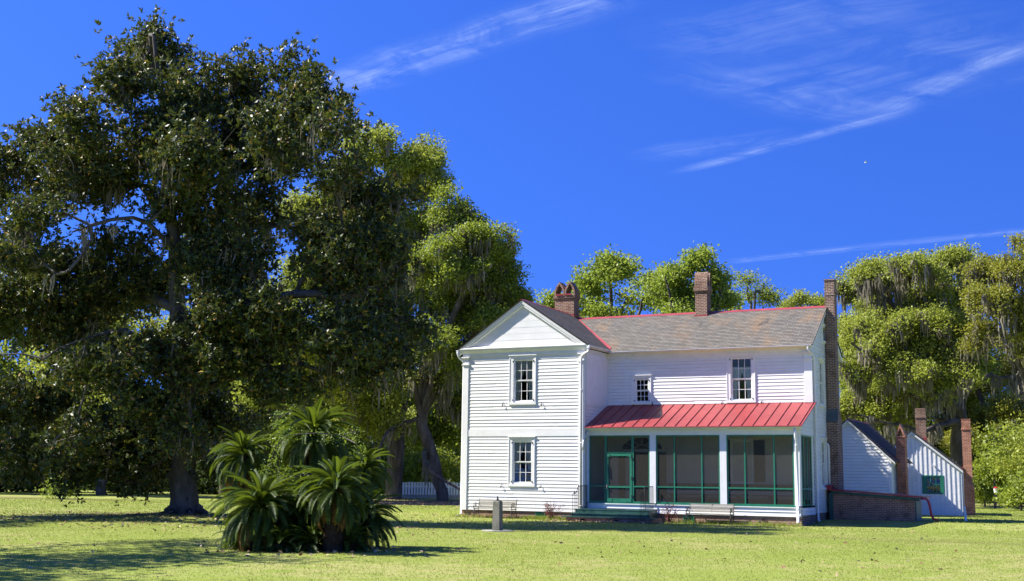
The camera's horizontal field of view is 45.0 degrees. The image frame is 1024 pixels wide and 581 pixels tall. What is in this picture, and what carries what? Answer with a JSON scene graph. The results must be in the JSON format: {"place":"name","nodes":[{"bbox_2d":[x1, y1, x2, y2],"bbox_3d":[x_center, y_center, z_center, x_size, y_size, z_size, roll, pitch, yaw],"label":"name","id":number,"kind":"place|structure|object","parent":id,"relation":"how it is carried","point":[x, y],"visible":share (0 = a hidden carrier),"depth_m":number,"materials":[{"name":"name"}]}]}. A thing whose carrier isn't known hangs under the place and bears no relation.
{"place":"outdoors","nodes":[
{"label":"outdoors","id":0,"kind":"place"},
{"bbox_2d":[0,489,1023,580],"bbox_3d":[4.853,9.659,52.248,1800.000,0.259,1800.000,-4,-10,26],"label":"lawn","id":1,"kind":"structure","parent":0,"point":[904,526],"depth_m":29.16,"materials":[{"name":"green plant"}]},
{"bbox_2d":[0,462,48,492],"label":"thicket","id":2,"kind":"object","parent":1,"relation":"on","point":[16,488],"visible":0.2,"depth_m":106.28,"materials":[{"name":"green plant"}]},
{"bbox_2d":[0,306,84,474],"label":"live oak","id":3,"kind":"object","parent":1,"relation":"on","point":[14,347],"visible":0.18,"depth_m":101.33,"materials":[{"name":"green plant"}]},
{"bbox_2d":[0,435,90,491],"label":"thicket","id":4,"kind":"object","parent":1,"relation":"on","point":[38,486],"visible":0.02,"depth_m":109.21,"materials":[{"name":"green plant"}]},
{"bbox_2d":[35,475,80,498],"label":"bush","id":5,"kind":"object","parent":1,"relation":"on","point":[69,493],"visible":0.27,"depth_m":82.22,"materials":[{"name":"green plant"}]},
{"bbox_2d":[11,301,166,494],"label":"live oak","id":6,"kind":"object","parent":1,"relation":"on","point":[102,490],"visible":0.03,"depth_m":96.18,"materials":[{"name":"green plant"}]},
{"bbox_2d":[80,458,169,493],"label":"thicket","id":7,"kind":"object","parent":1,"relation":"on","point":[155,490],"visible":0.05,"depth_m":107.32,"materials":[{"name":"green plant"}]},
{"bbox_2d":[161,459,239,494],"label":"thicket","id":8,"kind":"object","parent":1,"relation":"on","point":[202,489],"visible":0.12,"depth_m":108.27,"materials":[{"name":"green plant"}]},
{"bbox_2d":[139,220,301,493],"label":"live oak","id":9,"kind":"object","parent":1,"relation":"on","point":[241,415],"visible":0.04,"depth_m":103.50,"materials":[{"name":"green plant"}]},
{"bbox_2d":[0,4,448,514],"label":"magnolia tree","id":10,"kind":"object","parent":1,"relation":"on","point":[152,434],"visible":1,"depth_m":47.55,"materials":[{"name":"green plant"}]},
{"bbox_2d":[212,519,249,549],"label":"sago palm","id":11,"kind":"object","parent":1,"relation":"on","point":[233,546],"visible":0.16,"depth_m":28.80,"materials":[{"name":"green plant"}]},
{"bbox_2d":[206,426,275,540],"bbox_3d":[-6.795,4.926,30.818,1.763,3.089,1.766,-4,-10,26],"label":"sago palm","id":12,"kind":"object","parent":1,"relation":"on","point":[242,461],"visible":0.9,"depth_m":30.70,"materials":[{"name":"green plant"}]},
{"bbox_2d":[207,469,306,551],"bbox_3d":[-5.839,5.189,28.427,2.170,2.153,2.354,-4,-10,26],"label":"sago palm","id":13,"kind":"object","parent":1,"relation":"on","point":[261,495],"visible":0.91,"depth_m":28.14,"materials":[{"name":"green plant"}]},
{"bbox_2d":[252,519,304,552],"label":"sago palm","id":14,"kind":"object","parent":1,"relation":"on","point":[281,536],"visible":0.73,"depth_m":27.78,"materials":[{"name":"green plant"}]},
{"bbox_2d":[266,463,300,494],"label":"thicket","id":15,"kind":"object","parent":1,"relation":"on","point":[281,474],"visible":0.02,"depth_m":110.67,"materials":[{"name":"green plant"}]},
{"bbox_2d":[270,496,323,546],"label":"sago palm","id":16,"kind":"object","parent":1,"relation":"on","point":[301,515],"visible":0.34,"depth_m":28.58,"materials":[{"name":"green plant"}]},
{"bbox_2d":[285,520,322,552],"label":"sago palm","id":17,"kind":"object","parent":1,"relation":"on","point":[314,546],"visible":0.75,"depth_m":27.89,"materials":[{"name":"green plant"}]},
{"bbox_2d":[250,401,365,483],"bbox_3d":[-4.835,4.367,29.297,2.821,3.558,1.116,0,-9,2],"label":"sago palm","id":18,"kind":"object","parent":1,"relation":"on","point":[292,435],"visible":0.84,"depth_m":29.30,"materials":[{"name":"green plant"}]},
{"bbox_2d":[277,464,344,540],"bbox_3d":[-4.947,5.265,30.160,1.984,2.159,1.857,5,-10,-28],"label":"sago palm","id":19,"kind":"object","parent":1,"relation":"on","point":[298,483],"visible":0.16,"depth_m":29.96,"materials":[{"name":"green plant"}]},
{"bbox_2d":[267,397,359,492],"bbox_3d":[-4.972,4.500,30.352,2.174,3.709,2.222,4,-9,-20],"label":"sago palm","id":20,"kind":"object","parent":1,"relation":"on","point":[311,452],"visible":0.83,"depth_m":30.12,"materials":[{"name":"green plant"}]},
{"bbox_2d":[248,274,386,489],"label":"live oak","id":21,"kind":"object","parent":1,"relation":"on","point":[293,302],"visible":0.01,"depth_m":107.52,"materials":[{"name":"green plant"}]},
{"bbox_2d":[199,120,455,499],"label":"live oak","id":22,"kind":"object","parent":1,"relation":"on","point":[413,162],"visible":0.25,"depth_m":95.25,"materials":[{"name":"green plant"}]},
{"bbox_2d":[291,456,377,551],"bbox_3d":[-4.071,4.899,28.160,1.871,2.250,2.069,-4,-10,26],"label":"sago palm","id":23,"kind":"object","parent":1,"relation":"on","point":[333,512],"visible":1,"depth_m":27.93,"materials":[{"name":"green plant"}]},
{"bbox_2d":[322,522,381,552],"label":"sago palm","id":24,"kind":"object","parent":1,"relation":"on","point":[350,544],"visible":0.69,"depth_m":28.23,"materials":[{"name":"green plant"}]},
{"bbox_2d":[320,435,387,495],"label":"thicket","id":25,"kind":"object","parent":1,"relation":"on","point":[367,448],"visible":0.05,"depth_m":106.88,"materials":[{"name":"green plant"}]},
{"bbox_2d":[343,445,395,503],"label":"sago palm","id":26,"kind":"object","parent":1,"relation":"on","point":[377,479],"visible":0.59,"depth_m":31.34,"materials":[{"name":"green plant"}]},
{"bbox_2d":[343,486,402,548],"bbox_3d":[-3.612,5.613,29.668,2.047,1.817,2.094,-4,-10,26],"label":"sago palm","id":27,"kind":"object","parent":1,"relation":"on","point":[374,518],"visible":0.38,"depth_m":29.45,"materials":[{"name":"green plant"}]},
{"bbox_2d":[383,441,460,494],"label":"thicket","id":28,"kind":"object","parent":1,"relation":"on","point":[412,468],"visible":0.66,"depth_m":107.48,"materials":[{"name":"green plant"}]},
{"bbox_2d":[402,482,460,498],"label":"board fence","id":29,"kind":"object","parent":1,"relation":"on","point":[451,495],"visible":0.44,"depth_m":102.04,"materials":[{"name":"white wood"}]},
{"bbox_2d":[404,368,461,494],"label":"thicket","id":30,"kind":"object","parent":1,"relation":"on","point":[441,431],"visible":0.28,"depth_m":114.11,"materials":[{"name":"green plant"}]},
{"bbox_2d":[375,178,539,500],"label":"live oak","id":31,"kind":"object","parent":1,"relation":"on","point":[473,283],"visible":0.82,"depth_m":90.83,"materials":[{"name":"green plant"}]},
{"bbox_2d":[473,498,516,517],"bbox_3d":[-0.737,9.619,54.507,2.000,0.842,0.611,-4,-10,26],"label":"garden bench","id":32,"kind":"object","parent":1,"relation":"on","point":[485,502],"visible":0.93,"depth_m":54.68,"materials":[{"name":"grey wood"}]},
{"bbox_2d":[482,496,513,531],"bbox_3d":[-0.479,7.472,41.359,1.120,1.200,0.985,-4,-10,26],"label":"sundial","id":33,"kind":"object","parent":1,"relation":"on","point":[497,521],"visible":0.91,"depth_m":41.24,"materials":[{"name":"stone"}]},
{"bbox_2d":[0,498,1022,577],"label":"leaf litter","id":34,"kind":"object","parent":1,"relation":"on","point":[381,502],"visible":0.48,"depth_m":45.39,"materials":[{"name":"brown plant"}]},
{"bbox_2d":[27,377,1023,499],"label":"woodland","id":35,"kind":"object","parent":1,"relation":"on","point":[406,451],"depth_m":126.36,"materials":[{"name":"green plant"}]},
{"bbox_2d":[543,500,563,518],"bbox_3d":[1.801,9.466,53.383,0.958,0.910,0.799,2,-9,-9],"label":"red shrub","id":36,"kind":"object","parent":1,"relation":"on","point":[550,511],"visible":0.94,"depth_m":53.35,"materials":[{"name":"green plant"}]},
{"bbox_2d":[530,243,683,317],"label":"broadleaf tree","id":37,"kind":"object","parent":1,"relation":"on","point":[612,267],"visible":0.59,"depth_m":68.21,"materials":[{"name":"green plant"}]},
{"bbox_2d":[561,485,661,522],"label":"porch steps","id":38,"kind":"structure","parent":1,"relation":"on","point":[648,514],"depth_m":51.51,"materials":[{"name":"green paint"}]},
{"bbox_2d":[449,512,803,526],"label":"weeds","id":39,"kind":"object","parent":1,"relation":"on","point":[674,521],"visible":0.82,"depth_m":50.95,"materials":[{"name":"green plant"}]},
{"bbox_2d":[456,272,843,525],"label":"white house","id":40,"kind":"structure","parent":1,"relation":"on","point":[703,403],"depth_m":54.12,"materials":[{"name":"paint"}]},
{"bbox_2d":[507,436,535,486],"bbox_3d":[0.447,7.580,54.831,1.360,2.205,0.225,-4,-10,26],"label":"window","id":41,"kind":"structure","parent":40,"relation":"in","point":[515,449],"depth_m":54.90,"materials":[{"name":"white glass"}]},
{"bbox_2d":[508,354,536,404],"bbox_3d":[0.511,4.001,55.402,1.390,2.235,0.292,-4,-10,26],"label":"window","id":42,"kind":"structure","parent":40,"relation":"in","point":[516,369],"depth_m":55.46,"materials":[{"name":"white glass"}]},
{"bbox_2d":[606,454,632,502],"bbox_3d":[4.589,8.025,52.904,1.220,2.060,0.113,-4,-10,26],"label":"screen door","id":43,"kind":"structure","parent":40,"relation":"in","point":[619,477],"depth_m":52.93,"materials":[{"name":"green paint"}]},
{"bbox_2d":[630,374,651,404],"bbox_3d":[5.826,4.450,55.497,1.000,1.325,0.202,-4,-10,26],"label":"window","id":44,"kind":"structure","parent":40,"relation":"in","point":[634,390],"depth_m":55.54,"materials":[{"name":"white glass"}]},
{"bbox_2d":[726,353,755,402],"bbox_3d":[9.951,3.793,53.563,1.330,2.145,0.292,-4,-10,26],"label":"window","id":45,"kind":"structure","parent":40,"relation":"in","point":[734,373],"depth_m":53.59,"materials":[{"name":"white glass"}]},
{"bbox_2d":[818,357,825,407],"bbox_3d":[13.401,3.992,53.625,0.202,2.135,1.120,-4,-10,26],"label":"window","id":46,"kind":"structure","parent":40,"relation":"in","point":[821,364],"depth_m":53.89,"materials":[{"name":"white paint"}]},
{"bbox_2d":[822,323,825,343],"bbox_3d":[13.772,1.925,54.635,0.202,0.835,0.860,-4,-10,26],"label":"window","id":47,"kind":"structure","parent":40,"relation":"in","point":[823,325],"depth_m":54.66,"materials":[{"name":"white paint"}]},
{"bbox_2d":[820,437,827,489],"bbox_3d":[13.371,7.447,53.128,0.202,2.215,1.180,-4,-10,26],"label":"window","id":48,"kind":"structure","parent":40,"relation":"in","point":[823,441],"depth_m":53.38,"materials":[{"name":"white paint"}]},
{"bbox_2d":[657,503,680,522],"bbox_3d":[6.575,9.238,51.278,0.910,0.845,0.788,4,-9,-22],"label":"red shrub","id":49,"kind":"object","parent":1,"relation":"on","point":[668,516],"visible":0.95,"depth_m":51.16,"materials":[{"name":"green plant"}]},
{"bbox_2d":[635,241,746,313],"bbox_3d":[9.818,4.413,63.359,6.847,14.453,7.906,1,-9,-3],"label":"broadleaf tree","id":50,"kind":"object","parent":1,"relation":"on","point":[672,292],"visible":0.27,"depth_m":64.71,"materials":[{"name":"green plant"}]},
{"bbox_2d":[685,503,734,523],"bbox_3d":[8.089,9.114,50.456,2.000,0.842,0.611,-4,-10,26],"label":"garden bench","id":51,"kind":"object","parent":1,"relation":"on","point":[707,507],"visible":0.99,"depth_m":50.61,"materials":[{"name":"grey wood"}]},
{"bbox_2d":[723,265,788,308],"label":"sparse tree","id":52,"kind":"object","parent":1,"relation":"on","point":[767,295],"visible":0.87,"depth_m":88.57,"materials":[{"name":"green plant"}]},
{"bbox_2d":[775,288,837,307],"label":"broadleaf tree","id":53,"kind":"object","parent":1,"relation":"on","point":[800,299],"visible":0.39,"depth_m":116.16,"materials":[{"name":"green plant"}]},
{"bbox_2d":[842,418,912,496],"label":"clapboard outbuilding","id":54,"kind":"structure","parent":1,"relation":"on","point":[874,460],"depth_m":61.96,"materials":[{"name":"white paint"}]},
{"bbox_2d":[893,463,897,493],"bbox_3d":[19.151,9.615,61.880,0.202,1.935,0.960,-4,-10,26],"label":"window","id":55,"kind":"structure","parent":54,"relation":"in","point":[895,487],"depth_m":62.14,"materials":[{"name":"white paint"}]},
{"bbox_2d":[826,485,937,521],"bbox_3d":[15.945,9.169,52.815,4.589,1.620,2.128,-4,-10,26],"label":"brick cellar entrance","id":56,"kind":"object","parent":1,"relation":"on","point":[845,504],"visible":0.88,"depth_m":52.29,"materials":[{"name":"brown brick"}]},
{"bbox_2d":[917,501,921,520],"bbox_3d":[17.199,9.362,52.251,0.029,0.900,1.429,-4,-10,26],"label":"door","id":57,"kind":"structure","parent":56,"relation":"in","point":[919,508],"depth_m":52.31,"materials":[{"name":"green paint"}]},
{"bbox_2d":[823,238,1018,468],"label":"live oak","id":58,"kind":"object","parent":1,"relation":"on","point":[904,341],"visible":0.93,"depth_m":90.34,"materials":[{"name":"green plant"}]},
{"bbox_2d":[892,408,950,452],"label":"thicket","id":59,"kind":"object","parent":1,"relation":"on","point":[937,445],"visible":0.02,"depth_m":115.94,"materials":[{"name":"green plant"}]},
{"bbox_2d":[839,346,1005,443],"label":"live oak","id":60,"kind":"object","parent":1,"relation":"on","point":[991,366],"visible":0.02,"depth_m":112.65,"materials":[{"name":"green plant"}]},
{"bbox_2d":[893,408,975,515],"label":"board and batten shed","id":61,"kind":"object","parent":1,"relation":"on","point":[945,484],"visible":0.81,"depth_m":66.04,"materials":[{"name":"white paint"}]},
{"bbox_2d":[922,475,943,493],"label":"window","id":62,"kind":"structure","parent":61,"relation":"in","point":[924,477],"depth_m":65.97,"materials":[{"name":"green paint"}]},
{"bbox_2d":[963,507,966,520],"bbox_3d":[19.292,9.534,52.584,0.140,0.670,0.100,-4,-10,26],"label":"marker stake","id":63,"kind":"object","parent":1,"relation":"on","point":[965,514],"visible":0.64,"depth_m":52.55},
{"bbox_2d":[938,432,1003,481],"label":"thicket","id":64,"kind":"object","parent":1,"relation":"on","point":[973,456],"visible":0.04,"depth_m":110.14,"materials":[{"name":"green plant"}]},
{"bbox_2d":[936,348,1023,502],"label":"broadleaf tree","id":65,"kind":"object","parent":1,"relation":"on","point":[996,409],"visible":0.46,"depth_m":111.44,"materials":[{"name":"green plant"}]},
{"bbox_2d":[952,231,1023,401],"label":"live oak","id":66,"kind":"object","parent":1,"relation":"on","point":[992,280],"visible":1,"depth_m":83.05,"materials":[{"name":"green plant"}]},
{"bbox_2d":[973,475,1002,506],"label":"bush","id":67,"kind":"object","parent":1,"relation":"on","point":[983,494],"visible":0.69,"depth_m":90.38,"materials":[{"name":"green plant"}]},
{"bbox_2d":[972,442,1017,508],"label":"bush","id":68,"kind":"object","parent":1,"relation":"on","point":[993,479],"visible":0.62,"depth_m":85.06,"materials":[{"name":"green plant"}]},
{"bbox_2d":[971,411,1023,490],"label":"thicket","id":69,"kind":"object","parent":1,"relation":"on","point":[984,444],"visible":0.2,"depth_m":105.22,"materials":[{"name":"green plant"}]},
{"bbox_2d":[989,422,1023,508],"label":"bush","id":70,"kind":"object","parent":1,"relation":"on","point":[1014,466],"visible":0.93,"depth_m":82.39,"materials":[{"name":"green plant"}]},
{"bbox_2d":[992,470,1023,510],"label":"bush","id":71,"kind":"object","parent":1,"relation":"on","point":[1014,492],"visible":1,"depth_m":78.80,"materials":[{"name":"green plant"}]},
{"bbox_2d":[0,0,1023,443],"label":"sky","id":72,"kind":"structure","parent":0,"point":[652,129],"materials":[{"name":"blue"}]}
]}

